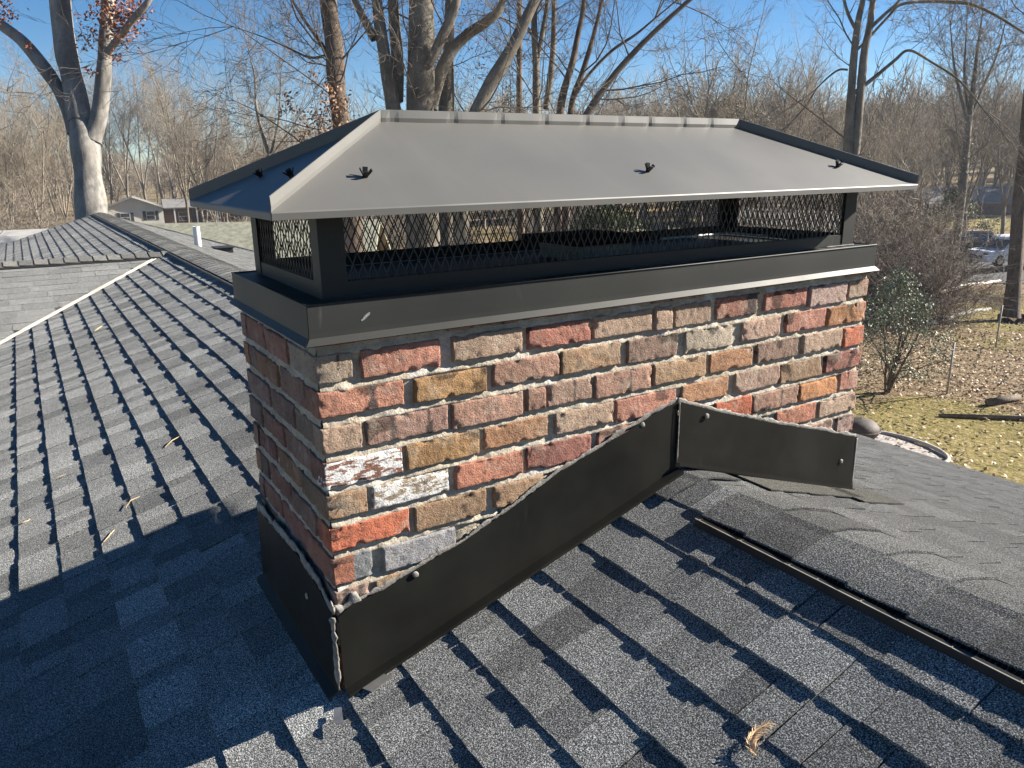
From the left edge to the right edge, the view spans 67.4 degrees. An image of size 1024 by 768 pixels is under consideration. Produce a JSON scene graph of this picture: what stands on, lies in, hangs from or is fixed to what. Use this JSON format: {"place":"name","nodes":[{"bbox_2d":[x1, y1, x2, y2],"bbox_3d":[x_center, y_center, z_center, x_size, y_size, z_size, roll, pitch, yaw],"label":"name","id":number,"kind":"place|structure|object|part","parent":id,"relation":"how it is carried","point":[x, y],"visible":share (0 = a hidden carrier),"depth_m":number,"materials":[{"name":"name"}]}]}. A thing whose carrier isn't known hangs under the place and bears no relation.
{"place":"outdoors","nodes":[
{"label":"outdoors","id":0,"kind":"place"},
{"bbox_2d":[0,212,1023,767],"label":"house","id":1,"kind":"structure","parent":0,"point":[710,618],"depth_m":1.98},
{"bbox_2d":[240,272,869,724],"bbox_3d":[0.241,0.316,2.478,1.981,1.371,0.770,-10,18,-30],"label":"chimney","id":2,"kind":"object","parent":1,"relation":"on","point":[424,490],"visible":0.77,"depth_m":1.98,"materials":[{"name":"brick"}]},
{"bbox_2d":[188,109,918,347],"bbox_3d":[0.218,-0.541,2.295,2.080,0.497,0.808,-10,18,-30],"label":"rain cap","id":3,"kind":"object","parent":2,"relation":"on","point":[328,291],"visible":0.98,"depth_m":1.97,"materials":[{"name":"metal"}]},
{"bbox_2d":[522,229,650,259],"bbox_3d":[0.220,-0.418,2.324,0.270,0.090,0.285,-10,18,-30],"label":"flue pipe","id":4,"kind":"object","parent":2,"relation":"on","point":[580,244],"visible":0.5,"depth_m":2.24,"materials":[{"name":"metal"}]},
{"bbox_2d":[744,719,776,755],"bbox_3d":[0.460,0.651,1.431,0.085,0.030,0.039,-14,20,-38],"label":"dead frond","id":5,"kind":"object","parent":1,"relation":"on","point":[751,738],"visible":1,"depth_m":1.43,"materials":[{"name":"brown plant"}]},
{"bbox_2d":[0,0,1023,173],"label":"sky","id":6,"kind":"structure","parent":0,"point":[38,32],"materials":[{"name":"blue"}]},
{"bbox_2d":[1,139,1023,265],"bbox_3d":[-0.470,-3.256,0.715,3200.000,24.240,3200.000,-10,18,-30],"label":"ground","id":7,"kind":"structure","parent":0,"point":[990,179],"depth_m":121.57,"materials":[{"name":"brown soil"}]},
{"bbox_2d":[0,170,19,223],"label":"bare tree","id":8,"kind":"object","parent":7,"relation":"on","point":[11,189],"visible":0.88,"depth_m":44.86,"materials":[{"name":"brown plant"}]},
{"bbox_2d":[0,93,23,187],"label":"bare tree","id":9,"kind":"object","parent":7,"relation":"on","point":[8,130],"visible":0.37,"depth_m":56.08,"materials":[{"name":"brown plant"}]},
{"bbox_2d":[0,229,46,244],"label":"pale roofed house","id":10,"kind":"structure","parent":7,"relation":"on","point":[7,236],"depth_m":38.70,"materials":[{"name":"beige"}]},
{"bbox_2d":[0,78,52,225],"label":"bare tree","id":11,"kind":"object","parent":7,"relation":"on","point":[15,158],"visible":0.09,"depth_m":69.94,"materials":[{"name":"brown plant"}]},
{"bbox_2d":[0,88,53,229],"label":"bare tree","id":12,"kind":"object","parent":7,"relation":"on","point":[6,165],"visible":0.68,"depth_m":50.34,"materials":[{"name":"brown plant"}]},
{"bbox_2d":[0,54,65,211],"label":"bare tree","id":13,"kind":"object","parent":7,"relation":"on","point":[10,124],"visible":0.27,"depth_m":61.96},
{"bbox_2d":[0,59,70,228],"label":"bare tree","id":14,"kind":"object","parent":7,"relation":"on","point":[28,169],"visible":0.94,"depth_m":49.28,"materials":[{"name":"brown plant"}]},
{"bbox_2d":[0,61,110,222],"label":"bare tree","id":15,"kind":"object","parent":7,"relation":"on","point":[64,212],"visible":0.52,"depth_m":60.03,"materials":[{"name":"brown plant"}]},
{"bbox_2d":[0,51,110,223],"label":"bare tree","id":16,"kind":"object","parent":7,"relation":"on","point":[60,136],"visible":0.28,"depth_m":66.06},
{"bbox_2d":[0,26,112,215],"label":"bare tree","id":17,"kind":"object","parent":7,"relation":"on","point":[39,99],"visible":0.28,"depth_m":116.85,"materials":[{"name":"brown plant"}]},
{"bbox_2d":[0,0,156,219],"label":"beech tree","id":18,"kind":"object","parent":7,"relation":"on","point":[85,129],"visible":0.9,"depth_m":25.71,"materials":[{"name":"grey plant"}]},
{"bbox_2d":[41,45,116,151],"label":"bare tree","id":19,"kind":"object","parent":7,"relation":"on","point":[88,96],"visible":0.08,"depth_m":122.72,"materials":[{"name":"brown plant"}]},
{"bbox_2d":[39,45,135,203],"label":"bare tree","id":20,"kind":"object","parent":7,"relation":"on","point":[108,174],"visible":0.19,"depth_m":129.25,"materials":[{"name":"brown plant"}]},
{"bbox_2d":[84,48,169,196],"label":"bare tree","id":21,"kind":"object","parent":7,"relation":"on","point":[125,167],"visible":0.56,"depth_m":126.99,"materials":[{"name":"brown plant"}]},
{"bbox_2d":[82,21,180,199],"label":"bare tree","id":22,"kind":"object","parent":7,"relation":"on","point":[143,184],"visible":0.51,"depth_m":124.46,"materials":[{"name":"brown plant"}]},
{"bbox_2d":[117,31,184,220],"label":"bare tree","id":23,"kind":"object","parent":7,"relation":"on","point":[158,179],"visible":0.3,"depth_m":131.49,"materials":[{"name":"brown plant"}]},
{"bbox_2d":[126,46,189,198],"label":"bare tree","id":24,"kind":"object","parent":7,"relation":"on","point":[169,170],"visible":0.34,"depth_m":124.19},
{"bbox_2d":[127,30,222,222],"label":"bare tree","id":25,"kind":"object","parent":7,"relation":"on","point":[175,159],"visible":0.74,"depth_m":71.97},
{"bbox_2d":[108,196,241,223],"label":"cream house","id":26,"kind":"structure","parent":7,"relation":"on","point":[141,210],"depth_m":118.07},
{"bbox_2d":[120,213,130,219],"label":"window","id":27,"kind":"structure","parent":26,"relation":"in","point":[127,215],"depth_m":115.75,"materials":[{"name":"clear glass"}]},
{"bbox_2d":[146,211,155,219],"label":"window","id":28,"kind":"structure","parent":26,"relation":"in","point":[150,215],"depth_m":117.17,"materials":[{"name":"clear glass"}]},
{"bbox_2d":[178,212,186,220],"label":"window","id":29,"kind":"structure","parent":26,"relation":"in","point":[182,215],"depth_m":120.21,"materials":[{"name":"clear glass"}]},
{"bbox_2d":[203,211,212,219],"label":"window","id":30,"kind":"structure","parent":26,"relation":"in","point":[209,218],"depth_m":121.73,"materials":[{"name":"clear glass"}]},
{"bbox_2d":[153,65,221,221],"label":"bare tree","id":31,"kind":"object","parent":7,"relation":"on","point":[202,216],"visible":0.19,"depth_m":88.72,"materials":[{"name":"brown plant"}]},
{"bbox_2d":[136,51,243,221],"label":"bare tree","id":32,"kind":"object","parent":7,"relation":"on","point":[212,167],"visible":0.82,"depth_m":68.78,"materials":[{"name":"brown plant"}]},
{"bbox_2d":[151,48,245,221],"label":"bare tree","id":33,"kind":"object","parent":7,"relation":"on","point":[206,211],"visible":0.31,"depth_m":79.96,"materials":[{"name":"brown plant"}]},
{"bbox_2d":[0,0,413,252],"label":"brown barked tree","id":34,"kind":"object","parent":7,"relation":"on","point":[334,55],"visible":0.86,"depth_m":18.75,"materials":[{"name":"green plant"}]},
{"bbox_2d":[171,68,266,221],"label":"bare tree","id":35,"kind":"object","parent":7,"relation":"on","point":[226,215],"visible":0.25,"depth_m":85.37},
{"bbox_2d":[172,62,270,220],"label":"bare tree","id":36,"kind":"object","parent":7,"relation":"on","point":[231,166],"visible":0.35,"depth_m":81.53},
{"bbox_2d":[211,64,304,166],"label":"bare tree","id":37,"kind":"object","parent":7,"relation":"on","point":[253,140],"visible":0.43,"depth_m":68.67,"materials":[{"name":"brown plant"}]},
{"bbox_2d":[148,219,390,257],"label":"mossy roofed house","id":38,"kind":"structure","parent":7,"relation":"on","point":[238,234],"depth_m":31.19,"materials":[{"name":"grey brick"}]},
{"bbox_2d":[173,0,368,163],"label":"slim forked tree","id":39,"kind":"object","parent":7,"relation":"on","point":[268,152],"visible":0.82,"depth_m":37.57,"materials":[{"name":"grey plant"}]},
{"bbox_2d":[250,76,313,160],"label":"bare tree","id":40,"kind":"object","parent":7,"relation":"on","point":[281,148],"visible":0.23,"depth_m":63.89,"materials":[{"name":"brown plant"}]},
{"bbox_2d":[295,70,375,143],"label":"bare tree","id":41,"kind":"object","parent":7,"relation":"on","point":[328,104],"visible":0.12,"depth_m":73.78,"materials":[{"name":"brown plant"}]},
{"bbox_2d":[345,72,384,216],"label":"bare tree","id":42,"kind":"object","parent":7,"relation":"on","point":[359,103],"visible":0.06,"depth_m":80.68,"materials":[{"name":"brown plant"}]},
{"bbox_2d":[302,0,562,248],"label":"many stemmed tree","id":43,"kind":"object","parent":7,"relation":"on","point":[425,45],"visible":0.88,"depth_m":20.84,"materials":[{"name":"grey plant"}]},
{"bbox_2d":[454,69,472,108],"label":"bare tree","id":44,"kind":"object","parent":7,"relation":"on","point":[460,94],"visible":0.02,"depth_m":65.75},
{"bbox_2d":[465,71,513,228],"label":"bare tree","id":45,"kind":"object","parent":7,"relation":"on","point":[493,111],"visible":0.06,"depth_m":80.95,"materials":[{"name":"brown plant"}]},
{"bbox_2d":[0,144,1009,295],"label":"undergrowth","id":46,"kind":"object","parent":7,"relation":"on","point":[867,216],"visible":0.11,"depth_m":33.54,"materials":[{"name":"brown plant"}]},
{"bbox_2d":[0,45,1023,228],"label":"wood","id":47,"kind":"object","parent":7,"relation":"on","point":[133,179],"visible":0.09,"depth_m":100.84,"materials":[{"name":"brown plant"}]},
{"bbox_2d":[495,90,557,230],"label":"bare tree","id":48,"kind":"object","parent":7,"relation":"on","point":[523,112],"depth_m":69.78,"materials":[{"name":"brown plant"}]},
{"bbox_2d":[458,0,607,232],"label":"twin stemmed tree","id":49,"kind":"object","parent":7,"relation":"on","point":[536,78],"visible":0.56,"depth_m":24.97,"materials":[{"name":"grey plant"}]},
{"bbox_2d":[526,77,611,217],"bbox_3d":[4.629,-17.233,61.075,9.042,14.453,6.089,-10,18,-30],"label":"bare tree","id":50,"kind":"object","parent":7,"relation":"on","point":[574,110],"visible":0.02,"depth_m":60.06,"materials":[{"name":"brown plant"}]},
{"bbox_2d":[433,0,764,231],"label":"clustered stem tree","id":51,"kind":"object","parent":7,"relation":"on","point":[571,68],"visible":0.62,"depth_m":23.98,"materials":[{"name":"brown plant"}]},
{"bbox_2d":[572,204,651,231],"bbox_3d":[6.599,-10.413,52.148,7.402,6.126,8.136,2,16,12],"label":"green bush","id":52,"kind":"object","parent":7,"relation":"on","point":[608,219],"visible":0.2,"depth_m":51.29,"materials":[{"name":"brown plant"}]},
{"bbox_2d":[589,61,641,227],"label":"bare tree","id":53,"kind":"object","parent":7,"relation":"on","point":[609,109],"visible":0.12,"depth_m":74.77,"materials":[{"name":"brown plant"}]},
{"bbox_2d":[615,74,681,231],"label":"bare tree","id":54,"kind":"object","parent":7,"relation":"on","point":[640,115],"visible":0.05,"depth_m":65.98,"materials":[{"name":"brown plant"}]},
{"bbox_2d":[637,70,720,228],"bbox_3d":[12.564,-16.559,58.958,7.404,14.435,6.180,0,16,4],"label":"bare tree","id":55,"kind":"object","parent":7,"relation":"on","point":[665,116],"visible":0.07,"depth_m":57.34,"materials":[{"name":"brown plant"}]},
{"bbox_2d":[648,0,773,226],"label":"bare tree","id":56,"kind":"object","parent":7,"relation":"on","point":[699,107],"visible":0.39,"depth_m":46.33,"materials":[{"name":"brown plant"}]},
{"bbox_2d":[661,83,761,225],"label":"dark conifer","id":57,"kind":"object","parent":7,"relation":"on","point":[709,210],"visible":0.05,"depth_m":84.74,"materials":[{"name":"plant"}]},
{"bbox_2d":[647,0,797,224],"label":"bare tree","id":58,"kind":"object","parent":7,"relation":"on","point":[743,101],"visible":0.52,"depth_m":44.80,"materials":[{"name":"brown plant"}]},
{"bbox_2d":[725,40,837,225],"bbox_3d":[17.750,-15.815,54.437,7.933,15.466,6.621,-3,16,-6],"label":"bare tree","id":59,"kind":"object","parent":7,"relation":"on","point":[775,111],"visible":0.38,"depth_m":53.64,"materials":[{"name":"brown plant"}]},
{"bbox_2d":[754,0,844,219],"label":"bare tree","id":60,"kind":"object","parent":7,"relation":"on","point":[802,113],"visible":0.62,"depth_m":54.36,"materials":[{"name":"brown plant"}]},
{"bbox_2d":[787,18,866,217],"bbox_3d":[23.166,-18.441,58.676,6.304,18.072,6.724,11,20,36],"label":"bare tree","id":61,"kind":"object","parent":7,"relation":"on","point":[835,114],"visible":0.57,"depth_m":57.88,"materials":[{"name":"brown plant"}]},
{"bbox_2d":[814,85,889,193],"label":"bare tree","id":62,"kind":"object","parent":7,"relation":"on","point":[863,132],"visible":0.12,"depth_m":66.31,"materials":[{"name":"brown plant"}]},
{"bbox_2d":[860,71,932,210],"bbox_3d":[29.378,-17.671,61.478,6.412,14.470,6.616,2,16,12],"label":"bare tree","id":63,"kind":"object","parent":7,"relation":"on","point":[871,130],"visible":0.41,"depth_m":59.93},
{"bbox_2d":[857,113,943,214],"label":"bare tree","id":64,"kind":"object","parent":7,"relation":"on","point":[880,156],"visible":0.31,"depth_m":38.04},
{"bbox_2d":[858,96,963,222],"bbox_3d":[21.322,-10.094,41.416,5.141,10.368,5.671,-3,16,-6],"label":"bare tree","id":65,"kind":"object","parent":7,"relation":"on","point":[926,179],"visible":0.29,"depth_m":40.59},
{"bbox_2d":[862,75,962,222],"bbox_3d":[27.683,-14.961,53.822,8.396,13.421,5.654,6,17,22],"label":"bare tree","id":66,"kind":"object","parent":7,"relation":"on","point":[905,141],"visible":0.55,"depth_m":53.16,"materials":[{"name":"brown plant"}]},
{"bbox_2d":[820,204,1023,337],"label":"brush","id":67,"kind":"object","parent":7,"relation":"on","point":[924,278],"visible":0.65,"depth_m":23.86,"materials":[{"name":"plant"}]},
{"bbox_2d":[887,185,1013,215],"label":"grey roofed house","id":68,"kind":"structure","parent":7,"relation":"on","point":[992,203],"depth_m":92.81,"materials":[{"name":"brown brick"}]},
{"bbox_2d":[881,0,1023,275],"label":"ivy based tree","id":69,"kind":"object","parent":7,"relation":"on","point":[969,110],"visible":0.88,"depth_m":41.82,"materials":[{"name":"grey plant"}]},
{"bbox_2d":[906,31,1004,218],"bbox_3d":[33.067,-18.163,58.690,6.148,16.523,5.764,-11,19,-33],"label":"bare tree","id":70,"kind":"object","parent":7,"relation":"on","point":[951,152],"visible":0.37,"depth_m":58.46,"materials":[{"name":"brown plant"}]},
{"bbox_2d":[924,167,1002,233],"bbox_3d":[31.991,-12.386,55.154,5.842,6.444,5.857,4,17,18],"label":"laurel bush","id":71,"kind":"object","parent":7,"relation":"on","point":[952,195],"visible":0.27,"depth_m":54.78,"materials":[{"name":"plant"}]},
{"bbox_2d":[909,0,1023,261],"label":"bare tree","id":72,"kind":"object","parent":7,"relation":"on","point":[956,133],"visible":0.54,"depth_m":49.09,"materials":[{"name":"brown plant"}]},
{"bbox_2d":[975,36,1023,233],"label":"bare tree","id":73,"kind":"object","parent":7,"relation":"on","point":[1005,201],"visible":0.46,"depth_m":58.62,"materials":[{"name":"brown plant"}]},
{"bbox_2d":[988,41,1023,160],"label":"bare tree","id":74,"kind":"object","parent":7,"relation":"on","point":[1019,117],"visible":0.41,"depth_m":53.24,"materials":[{"name":"brown plant"}]},
{"bbox_2d":[851,281,1023,484],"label":"yard","id":75,"kind":"structure","parent":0,"point":[896,402],"depth_m":16.07,"materials":[{"name":"plant"}]},
{"bbox_2d":[369,0,495,245],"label":"vine wrapped tree","id":76,"kind":"object","parent":75,"relation":"on","point":[447,99],"visible":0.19,"depth_m":23.86,"materials":[{"name":"grey plant"}]},
{"bbox_2d":[434,0,587,239],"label":"slender tree","id":77,"kind":"object","parent":75,"relation":"on","point":[519,83],"visible":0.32,"depth_m":26.54,"materials":[{"name":"brown plant"}]},
{"bbox_2d":[376,0,670,244],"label":"leaning tree","id":78,"kind":"object","parent":75,"relation":"on","point":[494,77],"visible":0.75,"depth_m":19.88,"materials":[{"name":"grey plant"}]},
{"bbox_2d":[508,0,846,230],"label":"slanting tree","id":79,"kind":"object","parent":75,"relation":"on","point":[631,55],"visible":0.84,"depth_m":21.96,"materials":[{"name":"brown plant"}]},
{"bbox_2d":[687,0,1023,233],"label":"paired trunk tree","id":80,"kind":"object","parent":75,"relation":"on","point":[853,133],"visible":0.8,"depth_m":21.93,"materials":[{"name":"grey plant"}]},
{"bbox_2d":[875,434,945,460],"bbox_3d":[6.803,0.944,13.917,4.000,0.136,3.600,-10,18,-30],"label":"gravel bed","id":81,"kind":"object","parent":75,"relation":"on","point":[917,449],"visible":0.39,"depth_m":13.48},
{"bbox_2d":[849,417,881,438],"bbox_3d":[6.020,0.853,13.323,0.698,0.555,0.698,-10,18,-30],"label":"boulder","id":82,"kind":"object","parent":81,"relation":"on","point":[866,427],"visible":0.52,"depth_m":13.06,"materials":[{"name":"stone"}]},
{"bbox_2d":[880,431,950,461],"bbox_3d":[6.780,1.061,13.477,0.936,0.070,1.954,-8,17,-23],"label":"edging","id":83,"kind":"object","parent":75,"relation":"on","point":[937,449],"visible":0.46,"depth_m":13.55,"materials":[{"name":"stone"}]},
{"bbox_2d":[856,239,985,392],"bbox_3d":[8.090,-1.282,16.262,2.556,3.401,2.463,-1,16,0],"label":"evergreen shrub","id":84,"kind":"object","parent":75,"relation":"on","point":[895,362],"visible":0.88,"depth_m":16.04,"materials":[{"name":"green plant"}]},
{"bbox_2d":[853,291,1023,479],"bbox_3d":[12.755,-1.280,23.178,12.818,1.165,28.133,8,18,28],"label":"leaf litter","id":85,"kind":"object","parent":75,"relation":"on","point":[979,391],"visible":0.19,"depth_m":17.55,"materials":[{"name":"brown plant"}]},
{"bbox_2d":[858,335,1023,399],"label":"wire fence","id":86,"kind":"object","parent":75,"relation":"on","point":[950,369],"visible":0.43,"depth_m":16.23,"materials":[{"name":"grey metal"}]},
{"bbox_2d":[863,294,1023,348],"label":"wire fence","id":87,"kind":"object","parent":75,"relation":"on","point":[1001,308],"visible":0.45,"depth_m":20.56,"materials":[{"name":"grey metal"}]},
{"bbox_2d":[917,307,991,327],"bbox_3d":[14.295,-2.157,24.685,5.873,0.337,0.200,-14,21,-39],"label":"fallen log","id":88,"kind":"object","parent":75,"relation":"on","point":[952,316],"visible":0.36,"depth_m":24.36,"materials":[{"name":"brown wood"}]},
{"bbox_2d":[912,280,1000,304],"bbox_3d":[16.033,-3.369,27.599,6.950,0.336,0.268,-13,20,-37],"label":"fallen pole","id":89,"kind":"object","parent":75,"relation":"on","point":[992,281],"visible":0.28,"depth_m":28.77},
{"bbox_2d":[938,414,1023,419],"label":"fallen branch","id":90,"kind":"object","parent":75,"relation":"on","point":[1009,417],"visible":1,"depth_m":14.92,"materials":[{"name":"brown wood"}]},
{"bbox_2d":[985,394,1021,405],"bbox_3d":[10.074,0.328,15.754,0.827,0.165,0.160,-6,17,-17],"label":"short log","id":91,"kind":"object","parent":75,"relation":"on","point":[1000,400],"visible":1,"depth_m":15.67,"materials":[{"name":"beige wood"}]},
{"bbox_2d":[986,0,1023,323],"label":"oak tree","id":92,"kind":"object","parent":75,"relation":"on","point":[1016,258],"visible":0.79,"depth_m":23.86,"materials":[{"name":"brown plant"}]},
{"bbox_2d":[892,215,1010,234],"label":"lawn","id":93,"kind":"structure","parent":0,"point":[998,227],"depth_m":82.81,"materials":[{"name":"plant"}]},
{"bbox_2d":[929,258,1023,282],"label":"driveway","id":94,"kind":"structure","parent":0,"point":[997,274],"depth_m":46.86,"materials":[{"name":"grey asphalt"}]},
{"bbox_2d":[925,229,993,253],"bbox_3d":[29.785,-9.499,51.923,5.008,1.778,2.240,-2,16,-5],"label":"station wagon","id":95,"kind":"object","parent":94,"relation":"on","point":[976,232],"visible":0.07,"depth_m":51.08,"materials":[{"name":"paint"}]},
{"bbox_3d":[30.643,-9.748,51.026,0.850,0.582,0.115,-2,16,-5],"label":"side window","id":96,"kind":"part","parent":95,"relation":"part of","materials":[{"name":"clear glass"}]},
{"bbox_3d":[31.613,-9.789,51.116,0.900,0.582,0.115,-2,16,-5],"label":"side window","id":97,"kind":"part","parent":95,"relation":"part of","materials":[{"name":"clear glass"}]},
{"bbox_2d":[964,234,1023,266],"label":"suv","id":98,"kind":"object","parent":94,"relation":"on","point":[986,257],"visible":0.39,"depth_m":46.96,"materials":[{"name":"white paint"}]}
]}

